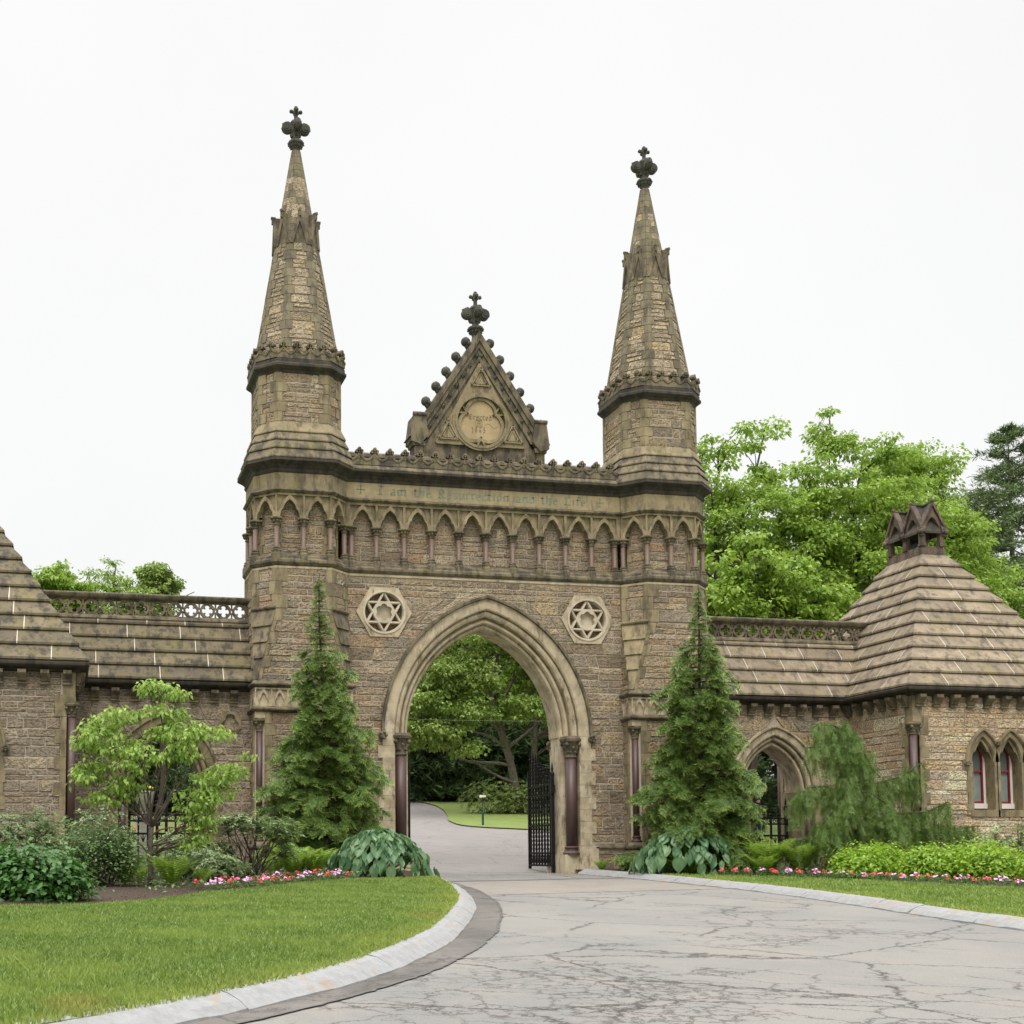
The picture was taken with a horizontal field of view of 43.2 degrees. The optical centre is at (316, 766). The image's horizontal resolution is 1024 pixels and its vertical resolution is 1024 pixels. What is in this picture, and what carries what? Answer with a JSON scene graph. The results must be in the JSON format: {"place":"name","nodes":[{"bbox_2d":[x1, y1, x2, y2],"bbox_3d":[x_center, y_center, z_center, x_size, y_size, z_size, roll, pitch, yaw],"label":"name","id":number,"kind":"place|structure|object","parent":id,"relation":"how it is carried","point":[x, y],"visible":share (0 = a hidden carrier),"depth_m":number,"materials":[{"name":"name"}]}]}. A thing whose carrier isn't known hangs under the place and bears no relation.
{"place":"outdoors","nodes":[
{"label":"outdoors","id":0,"kind":"place"},
{"bbox_2d":[0,875,459,1023],"bbox_3d":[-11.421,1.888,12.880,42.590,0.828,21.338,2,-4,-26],"label":"lawn","id":1,"kind":"structure","parent":0,"point":[98,996],"depth_m":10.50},
{"bbox_2d":[0,867,424,905],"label":"flower bed","id":2,"kind":"object","parent":1,"relation":"on","point":[106,894],"visible":0.13,"depth_m":25.03,"materials":[{"name":"soil"}]},
{"bbox_2d":[0,805,69,862],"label":"rhododendron","id":3,"kind":"object","parent":2,"relation":"on","point":[8,832],"visible":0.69,"depth_m":27.38,"materials":[{"name":"green plant"}]},
{"bbox_2d":[0,833,105,904],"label":"hydrangea shrub","id":4,"kind":"object","parent":2,"relation":"on","point":[61,881],"visible":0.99,"depth_m":21.65,"materials":[{"name":"green plant"}]},
{"bbox_2d":[43,808,146,880],"bbox_3d":[-4.829,1.715,27.698,2.428,1.637,1.557,1,-4,-11],"label":"rhododendron","id":5,"kind":"object","parent":2,"relation":"on","point":[76,825],"visible":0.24,"depth_m":27.60,"materials":[{"name":"green plant"}]},
{"bbox_2d":[48,802,155,887],"bbox_3d":[-4.399,1.631,25.556,2.314,1.959,1.351,1,-4,-11],"label":"viburnum shrub","id":6,"kind":"object","parent":2,"relation":"on","point":[94,857],"visible":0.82,"depth_m":25.46,"materials":[{"name":"green plant"}]},
{"bbox_2d":[101,851,152,885],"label":"fern","id":7,"kind":"object","parent":2,"relation":"on","point":[125,871],"visible":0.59,"depth_m":25.86,"materials":[{"name":"plant"}]},
{"bbox_2d":[134,862,155,881],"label":"fern","id":8,"kind":"object","parent":2,"relation":"on","point":[145,870],"visible":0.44,"depth_m":27.30,"materials":[{"name":"plant"}]},
{"bbox_2d":[64,678,258,883],"bbox_3d":[-3.242,0.294,26.705,4.076,4.388,1.594,1,-4,-11],"label":"dogwood tree","id":9,"kind":"object","parent":2,"relation":"on","point":[85,776],"visible":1,"depth_m":26.58,"materials":[{"name":"green plant"}]},
{"bbox_2d":[144,853,201,885],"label":"fern","id":10,"kind":"object","parent":2,"relation":"on","point":[167,869],"visible":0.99,"depth_m":26.14,"materials":[{"name":"plant"}]},
{"bbox_2d":[143,830,231,877],"bbox_3d":[-2.937,2.029,29.132,2.176,1.149,1.468,1,-4,-11],"label":"rhododendron","id":11,"kind":"object","parent":2,"relation":"on","point":[179,853],"visible":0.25,"depth_m":28.87,"materials":[{"name":"green plant"}]},
{"bbox_2d":[193,879,202,888],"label":"flower plant","id":12,"kind":"object","parent":2,"relation":"on","point":[197,883],"visible":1,"depth_m":25.63,"materials":[{"name":"green plant"}]},
{"bbox_2d":[191,867,218,884],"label":"fern","id":13,"kind":"object","parent":2,"relation":"on","point":[198,874],"visible":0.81,"depth_m":27.13,"materials":[{"name":"plant"}]},
{"bbox_2d":[205,880,218,890],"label":"flower plant","id":14,"kind":"object","parent":2,"relation":"on","point":[212,885],"visible":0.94,"depth_m":25.16,"materials":[{"name":"green plant"}]},
{"bbox_2d":[176,848,254,881],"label":"rhododendron","id":15,"kind":"object","parent":2,"relation":"on","point":[220,862],"visible":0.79,"depth_m":27.98,"materials":[{"name":"green plant"}]},
{"bbox_2d":[218,867,235,880],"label":"fern","id":16,"kind":"object","parent":2,"relation":"on","point":[228,872],"visible":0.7,"depth_m":28.12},
{"bbox_2d":[225,878,240,887],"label":"flower plant","id":17,"kind":"object","parent":2,"relation":"on","point":[236,883],"visible":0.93,"depth_m":25.92,"materials":[{"name":"green plant"}]},
{"bbox_2d":[240,878,254,887],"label":"flower plant","id":18,"kind":"object","parent":2,"relation":"on","point":[248,884],"visible":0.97,"depth_m":26.19,"materials":[{"name":"green plant"}]},
{"bbox_2d":[206,811,309,877],"bbox_3d":[-1.412,1.833,29.615,2.525,1.618,1.073,1,-4,-11],"label":"rhododendron","id":19,"kind":"object","parent":2,"relation":"on","point":[285,834],"visible":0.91,"depth_m":29.54,"materials":[{"name":"green plant"}]},
{"bbox_2d":[254,878,267,886],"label":"flower plant","id":20,"kind":"object","parent":2,"relation":"on","point":[261,882],"visible":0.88,"depth_m":26.53,"materials":[{"name":"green plant"}]},
{"bbox_2d":[261,854,281,873],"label":"fern","id":21,"kind":"object","parent":2,"relation":"on","point":[276,865],"visible":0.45,"depth_m":31.13,"materials":[{"name":"plant"}]},
{"bbox_2d":[266,876,281,884],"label":"flower plant","id":22,"kind":"object","parent":2,"relation":"on","point":[275,880],"visible":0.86,"depth_m":27.34,"materials":[{"name":"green plant"}]},
{"bbox_2d":[270,843,320,875],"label":"fern","id":23,"kind":"object","parent":2,"relation":"on","point":[289,865],"visible":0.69,"depth_m":30.60,"materials":[{"name":"plant"}]},
{"bbox_2d":[295,874,306,881],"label":"flower plant","id":24,"kind":"object","parent":2,"relation":"on","point":[300,876],"visible":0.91,"depth_m":28.56,"materials":[{"name":"green plant"}]},
{"bbox_2d":[299,871,312,880],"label":"flower plant","id":25,"kind":"object","parent":2,"relation":"on","point":[305,874],"visible":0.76,"depth_m":28.95,"materials":[{"name":"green plant"}]},
{"bbox_2d":[293,847,340,873],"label":"fern","id":26,"kind":"object","parent":2,"relation":"on","point":[318,862],"visible":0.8,"depth_m":30.99,"materials":[{"name":"plant"}]},
{"bbox_2d":[246,573,393,873],"bbox_3d":[0.246,-0.997,34.971,4.260,8.754,4.778,-2,-4,25],"label":"cypress tree","id":27,"kind":"object","parent":2,"relation":"on","point":[302,785],"visible":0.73,"depth_m":34.24,"materials":[{"name":"green plant"}]},
{"bbox_2d":[322,872,336,879],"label":"flower plant","id":28,"kind":"object","parent":2,"relation":"on","point":[330,875],"visible":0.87,"depth_m":29.62,"materials":[{"name":"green plant"}]},
{"bbox_2d":[321,828,439,877],"bbox_3d":[1.556,2.319,32.082,3.123,1.580,1.931,1,-4,-11],"label":"hosta","id":29,"kind":"object","parent":2,"relation":"on","point":[377,850],"visible":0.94,"depth_m":31.60,"materials":[{"name":"green plant"}]},
{"bbox_2d":[44,861,1018,891],"bbox_3d":[5.968,2.579,31.433,31.330,0.638,11.715,1,-4,-11],"label":"ground cover","id":30,"kind":"object","parent":2,"relation":"on","point":[273,871],"visible":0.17,"depth_m":28.44,"materials":[{"name":"plant"}]},
{"bbox_2d":[1,874,1012,904],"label":"bark chips","id":31,"kind":"object","parent":1,"relation":"on","point":[161,896],"visible":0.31,"depth_m":24.08,"materials":[{"name":"wood"}]},
{"bbox_2d":[130,802,549,866],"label":"ground","id":32,"kind":"structure","parent":0,"point":[162,825],"depth_m":60.54,"materials":[{"name":"green plant"}]},
{"bbox_2d":[0,526,89,866],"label":"lodge","id":33,"kind":"structure","parent":32,"relation":"on","point":[44,664],"depth_m":33.02,"materials":[{"name":"brown stone"}]},
{"bbox_2d":[0,724,5,744],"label":"window","id":34,"kind":"structure","parent":33,"relation":"in","point":[2,735],"depth_m":32.74,"materials":[{"name":"stone"}]},
{"bbox_2d":[30,558,126,613],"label":"maple tree","id":35,"kind":"object","parent":32,"relation":"on","point":[58,577],"visible":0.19,"depth_m":57.31,"materials":[{"name":"green plant"}]},
{"bbox_2d":[68,554,147,615],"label":"maple tree","id":36,"kind":"object","parent":32,"relation":"on","point":[112,578],"visible":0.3,"depth_m":59.20,"materials":[{"name":"green plant"}]},
{"bbox_2d":[133,786,153,860],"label":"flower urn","id":37,"kind":"object","parent":32,"relation":"on","point":[143,827],"visible":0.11,"depth_m":42.16,"materials":[{"name":"grey stone"}]},
{"bbox_2d":[41,590,252,864],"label":"side wing","id":38,"kind":"structure","parent":32,"relation":"on","point":[205,661],"depth_m":37.08,"materials":[{"name":"stone"}]},
{"bbox_2d":[128,792,195,866],"bbox_3d":[-4.610,1.903,37.681,2.145,2.360,0.121,1,-4,-11],"label":"iron fence","id":39,"kind":"object","parent":38,"relation":"attached to","point":[166,814],"visible":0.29,"depth_m":37.65,"materials":[{"name":"metal"}]},
{"bbox_2d":[114,561,193,825],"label":"maple tree","id":40,"kind":"object","parent":32,"relation":"on","point":[157,578],"visible":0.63,"depth_m":58.68,"materials":[{"name":"green plant"}]},
{"bbox_2d":[129,732,195,813],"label":"spruce tree","id":41,"kind":"object","parent":32,"relation":"on","point":[182,773],"visible":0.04,"depth_m":67.75,"materials":[{"name":"green plant"}]},
{"bbox_2d":[137,748,202,811],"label":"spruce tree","id":42,"kind":"object","parent":32,"relation":"on","point":[171,773],"depth_m":70.95,"materials":[{"name":"green plant"}]},
{"bbox_2d":[237,106,356,858],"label":"gate tower","id":43,"kind":"structure","parent":32,"relation":"on","point":[296,470],"depth_m":37.37,"materials":[{"name":"stone"}]},
{"bbox_2d":[408,712,478,800],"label":"spruce tree","id":44,"kind":"object","parent":32,"relation":"on","point":[415,771],"visible":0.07,"depth_m":84.32,"materials":[{"name":"green plant"}]},
{"bbox_2d":[412,638,501,711],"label":"oak tree","id":45,"kind":"object","parent":32,"relation":"on","point":[467,645],"depth_m":81.25,"materials":[{"name":"green plant"}]},
{"bbox_2d":[410,695,508,801],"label":"spruce tree","id":46,"kind":"object","parent":32,"relation":"on","point":[458,776],"visible":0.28,"depth_m":84.34,"materials":[{"name":"green plant"}]},
{"bbox_2d":[340,291,625,873],"bbox_3d":[5.065,-5.774,39.388,9.000,18.712,1.782,1,-4,-11],"label":"gateway","id":47,"kind":"object","parent":32,"relation":"on","point":[472,513],"visible":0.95,"depth_m":38.99,"materials":[{"name":"stone"}]},
{"bbox_2d":[527,752,554,872],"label":"iron gate","id":48,"kind":"structure","parent":47,"relation":"attached to","point":[547,824],"depth_m":40.52,"materials":[{"name":"metal"}]},
{"bbox_2d":[429,699,543,800],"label":"spruce tree","id":49,"kind":"object","parent":32,"relation":"on","point":[495,730],"visible":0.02,"depth_m":87.27,"materials":[{"name":"green plant"}]},
{"bbox_2d":[436,646,549,801],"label":"spruce tree","id":50,"kind":"object","parent":32,"relation":"on","point":[521,772],"visible":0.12,"depth_m":86.14,"materials":[{"name":"green plant"}]},
{"bbox_2d":[597,146,722,868],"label":"gate tower","id":51,"kind":"structure","parent":32,"relation":"on","point":[649,402],"depth_m":39.59,"materials":[{"name":"stone"}]},
{"bbox_2d":[705,529,856,828],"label":"maple tree","id":52,"kind":"object","parent":32,"relation":"on","point":[768,574],"visible":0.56,"depth_m":50.01,"materials":[{"name":"green plant"}]},
{"bbox_2d":[697,548,875,630],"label":"maple tree","id":53,"kind":"object","parent":32,"relation":"on","point":[857,589],"visible":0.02,"depth_m":64.11,"materials":[{"name":"green plant"}]},
{"bbox_2d":[707,616,866,865],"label":"side wing","id":54,"kind":"structure","parent":32,"relation":"on","point":[792,689],"depth_m":40.90,"materials":[{"name":"stone"}]},
{"bbox_2d":[749,797,788,865],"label":"iron fence","id":55,"kind":"object","parent":54,"relation":"attached to","point":[778,819],"visible":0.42,"depth_m":41.52,"materials":[{"name":"metal"}]},
{"bbox_2d":[777,499,1023,864],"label":"lodge","id":56,"kind":"structure","parent":32,"relation":"on","point":[936,682],"depth_m":38.94,"materials":[{"name":"stone"}]},
{"bbox_2d":[965,727,1000,816],"bbox_3d":[20.072,0.164,38.515,1.170,2.704,0.560,1,-4,-11],"label":"window","id":57,"kind":"structure","parent":56,"relation":"in","point":[981,750],"depth_m":38.49,"materials":[{"name":"stone"}]},
{"bbox_2d":[996,728,1023,816],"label":"window","id":58,"kind":"structure","parent":56,"relation":"in","point":[1010,754],"depth_m":38.70,"materials":[{"name":"stone"}]},
{"bbox_2d":[927,421,1023,607],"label":"pine tree","id":59,"kind":"object","parent":32,"relation":"on","point":[1009,484],"visible":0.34,"depth_m":72.02,"materials":[{"name":"green plant"}]},
{"bbox_2d":[0,0,1023,796],"label":"sky","id":60,"kind":"structure","parent":0,"point":[836,190],"materials":[{"name":"white"}]},
{"bbox_2d":[410,801,781,872],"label":"road","id":61,"kind":"structure","parent":0,"point":[441,841],"depth_m":50.67,"materials":[{"name":"asphalt"}]},
{"bbox_2d":[421,800,777,846],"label":"lawn","id":62,"kind":"structure","parent":0,"point":[456,813],"depth_m":68.40,"materials":[{"name":"plant"}]},
{"bbox_2d":[407,634,546,812],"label":"oak tree","id":63,"kind":"object","parent":62,"relation":"on","point":[434,694],"visible":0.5,"depth_m":70.26,"materials":[{"name":"green plant"}]},
{"bbox_2d":[479,795,485,824],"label":"marker post","id":64,"kind":"object","parent":62,"relation":"on","point":[481,796],"visible":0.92,"depth_m":61.95,"materials":[{"name":"metal"}]},
{"bbox_2d":[457,777,548,813],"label":"rhododendron","id":65,"kind":"object","parent":62,"relation":"on","point":[507,798],"visible":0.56,"depth_m":71.64,"materials":[{"name":"green plant"}]},
{"bbox_2d":[464,653,548,806],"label":"oak tree","id":66,"kind":"object","parent":62,"relation":"on","point":[516,689],"visible":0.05,"depth_m":76.51,"materials":[{"name":"green plant"}]},
{"bbox_2d":[481,670,549,802],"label":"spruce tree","id":67,"kind":"object","parent":62,"relation":"on","point":[543,743],"visible":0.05,"depth_m":86.43,"materials":[{"name":"green plant"}]},
{"bbox_2d":[753,754,774,800],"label":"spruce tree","id":68,"kind":"object","parent":62,"relation":"on","point":[765,759],"depth_m":75.33,"materials":[{"name":"green plant"}]},
{"bbox_2d":[753,753,777,817],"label":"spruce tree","id":69,"kind":"object","parent":62,"relation":"on","point":[766,780],"visible":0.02,"depth_m":72.46,"materials":[{"name":"green plant"}]},
{"bbox_2d":[755,751,777,816],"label":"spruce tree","id":70,"kind":"object","parent":62,"relation":"on","point":[773,796],"visible":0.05,"depth_m":74.92,"materials":[{"name":"green plant"}]},
{"bbox_2d":[697,415,866,796],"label":"maple tree","id":71,"kind":"object","parent":62,"relation":"on","point":[770,494],"visible":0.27,"depth_m":55.43,"materials":[{"name":"green plant"}]},
{"bbox_2d":[754,405,979,620],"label":"maple tree","id":72,"kind":"object","parent":62,"relation":"on","point":[829,502],"visible":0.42,"depth_m":57.20,"materials":[{"name":"green plant"}]},
{"bbox_2d":[862,437,1023,618],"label":"maple tree","id":73,"kind":"object","parent":62,"relation":"on","point":[960,548],"visible":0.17,"depth_m":61.17,"materials":[{"name":"green plant"}]},
{"bbox_2d":[966,509,1023,618],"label":"pine tree","id":74,"kind":"object","parent":62,"relation":"on","point":[1003,545],"visible":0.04,"depth_m":67.97,"materials":[{"name":"green plant"}]},
{"bbox_2d":[238,873,1023,1023],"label":"road","id":75,"kind":"structure","parent":0,"point":[714,956],"depth_m":13.97,"materials":[{"name":"asphalt"}]},
{"bbox_2d":[16,878,476,1023],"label":"kerb","id":76,"kind":"structure","parent":75,"relation":"on","point":[450,926],"depth_m":11.64,"materials":[{"name":"concrete"}]},
{"bbox_2d":[185,882,500,1023],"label":"road patch","id":77,"kind":"object","parent":75,"relation":"on","point":[479,929],"visible":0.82,"depth_m":13.86,"materials":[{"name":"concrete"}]},
{"bbox_2d":[233,881,502,1023],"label":"tar joint","id":78,"kind":"object","parent":77,"relation":"on","point":[484,941],"visible":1,"depth_m":13.46,"materials":[{"name":"asphalt"}]},
{"bbox_2d":[407,747,410,837],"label":"iron gate","id":79,"kind":"structure","parent":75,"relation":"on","point":[409,784],"depth_m":38.56,"materials":[{"name":"metal"}]},
{"bbox_2d":[452,878,726,894],"bbox_3d":[6.036,2.911,31.171,8.239,0.214,5.161,2,-4,-27],"label":"road apron","id":80,"kind":"object","parent":75,"relation":"on","point":[551,886],"visible":0.99,"depth_m":30.90,"materials":[{"name":"concrete"}]},
{"bbox_2d":[451,878,608,881],"bbox_3d":[5.965,3.017,33.993,5.879,0.055,0.346,2,-4,-27],"label":"road seam","id":81,"kind":"object","parent":80,"relation":"on","point":[534,879],"visible":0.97,"depth_m":34.02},
{"bbox_2d":[577,869,1023,930],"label":"kerb","id":82,"kind":"structure","parent":75,"relation":"on","point":[993,920],"depth_m":24.96,"materials":[{"name":"concrete"}]},
{"bbox_2d":[662,872,1023,916],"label":"lawn","id":83,"kind":"structure","parent":0,"point":[958,901],"depth_m":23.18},
{"bbox_2d":[577,865,1023,886],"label":"flower bed","id":84,"kind":"object","parent":83,"relation":"on","point":[783,869],"visible":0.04,"depth_m":34.31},
{"bbox_2d":[591,858,610,869],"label":"fern","id":85,"kind":"object","parent":84,"relation":"on","point":[602,866],"visible":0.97,"depth_m":37.19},
{"bbox_2d":[614,857,632,870],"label":"fern","id":86,"kind":"object","parent":84,"relation":"on","point":[626,868],"visible":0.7,"depth_m":37.13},
{"bbox_2d":[610,585,768,872],"bbox_3d":[11.254,-0.899,37.165,5.298,8.937,5.256,1,-4,-11],"label":"cypress tree","id":87,"kind":"object","parent":84,"relation":"on","point":[727,811],"visible":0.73,"depth_m":36.46,"materials":[{"name":"green plant"}]},
{"bbox_2d":[628,827,753,874],"bbox_3d":[10.407,2.509,35.206,3.494,1.714,2.158,1,-4,-11],"label":"hosta","id":88,"kind":"object","parent":84,"relation":"on","point":[653,854],"visible":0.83,"depth_m":34.72,"materials":[{"name":"green plant"}]},
{"bbox_2d":[744,853,781,872],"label":"fern","id":89,"kind":"object","parent":84,"relation":"on","point":[765,863],"visible":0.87,"depth_m":33.98,"materials":[{"name":"plant"}]},
{"bbox_2d":[737,834,795,872],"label":"fern","id":90,"kind":"object","parent":84,"relation":"on","point":[756,848],"visible":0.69,"depth_m":34.30,"materials":[{"name":"plant"}]},
{"bbox_2d":[773,843,826,870],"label":"fern","id":91,"kind":"object","parent":84,"relation":"on","point":[789,857],"visible":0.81,"depth_m":34.07,"materials":[{"name":"plant"}]},
{"bbox_2d":[825,840,901,878],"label":"hydrangea shrub","id":92,"kind":"object","parent":84,"relation":"on","point":[849,862],"visible":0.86,"depth_m":32.53,"materials":[{"name":"green plant"}]},
{"bbox_2d":[776,718,980,873],"bbox_3d":[15.587,0.811,34.795,6.476,4.381,2.327,1,-4,-11],"label":"weeping cedar","id":93,"kind":"object","parent":84,"relation":"on","point":[846,802],"visible":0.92,"depth_m":34.74,"materials":[{"name":"green plant"}]},
{"bbox_2d":[872,872,884,879],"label":"flower plant","id":94,"kind":"object","parent":84,"relation":"on","point":[877,876],"visible":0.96,"depth_m":31.31,"materials":[{"name":"green plant"}]},
{"bbox_2d":[854,836,913,871],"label":"hydrangea shrub","id":95,"kind":"object","parent":84,"relation":"on","point":[894,853],"visible":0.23,"depth_m":33.12,"materials":[{"name":"green plant"}]},
{"bbox_2d":[913,874,925,881],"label":"flower plant","id":96,"kind":"object","parent":84,"relation":"on","point":[919,877],"visible":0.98,"depth_m":30.34,"materials":[{"name":"green plant"}]},
{"bbox_2d":[891,841,973,879],"bbox_3d":[15.490,2.458,31.981,2.207,1.237,1.853,1,-4,-11],"label":"hydrangea shrub","id":97,"kind":"object","parent":84,"relation":"on","point":[925,863],"visible":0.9,"depth_m":31.72,"materials":[{"name":"green plant"}]},
{"bbox_2d":[953,874,967,883],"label":"flower plant","id":98,"kind":"object","parent":84,"relation":"on","point":[963,878],"visible":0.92,"depth_m":29.61,"materials":[{"name":"green plant"}]},
{"bbox_2d":[950,829,1015,876],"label":"hydrangea shrub","id":99,"kind":"object","parent":84,"relation":"on","point":[964,848],"visible":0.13,"depth_m":32.35,"materials":[{"name":"green plant"}]},
{"bbox_2d":[953,836,1023,880],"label":"hydrangea shrub","id":100,"kind":"object","parent":84,"relation":"on","point":[991,862],"visible":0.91,"depth_m":30.82,"materials":[{"name":"green plant"}]},
{"bbox_2d":[982,877,995,884],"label":"flower plant","id":101,"kind":"object","parent":84,"relation":"on","point":[989,879],"visible":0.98,"depth_m":29.05,"materials":[{"name":"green plant"}]},
{"bbox_2d":[969,820,1023,863],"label":"rhododendron","id":102,"kind":"object","parent":84,"relation":"on","point":[1020,842],"visible":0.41,"depth_m":35.41,"materials":[{"name":"green plant"}]},
{"bbox_2d":[996,876,1012,885],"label":"flower plant","id":103,"kind":"object","parent":84,"relation":"on","point":[1005,878],"visible":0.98,"depth_m":28.78,"materials":[{"name":"green plant"}]},
{"bbox_2d":[1009,848,1023,879],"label":"hydrangea shrub","id":104,"kind":"object","parent":84,"relation":"on","point":[1022,865],"visible":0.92,"depth_m":30.06,"materials":[{"name":"green plant"}]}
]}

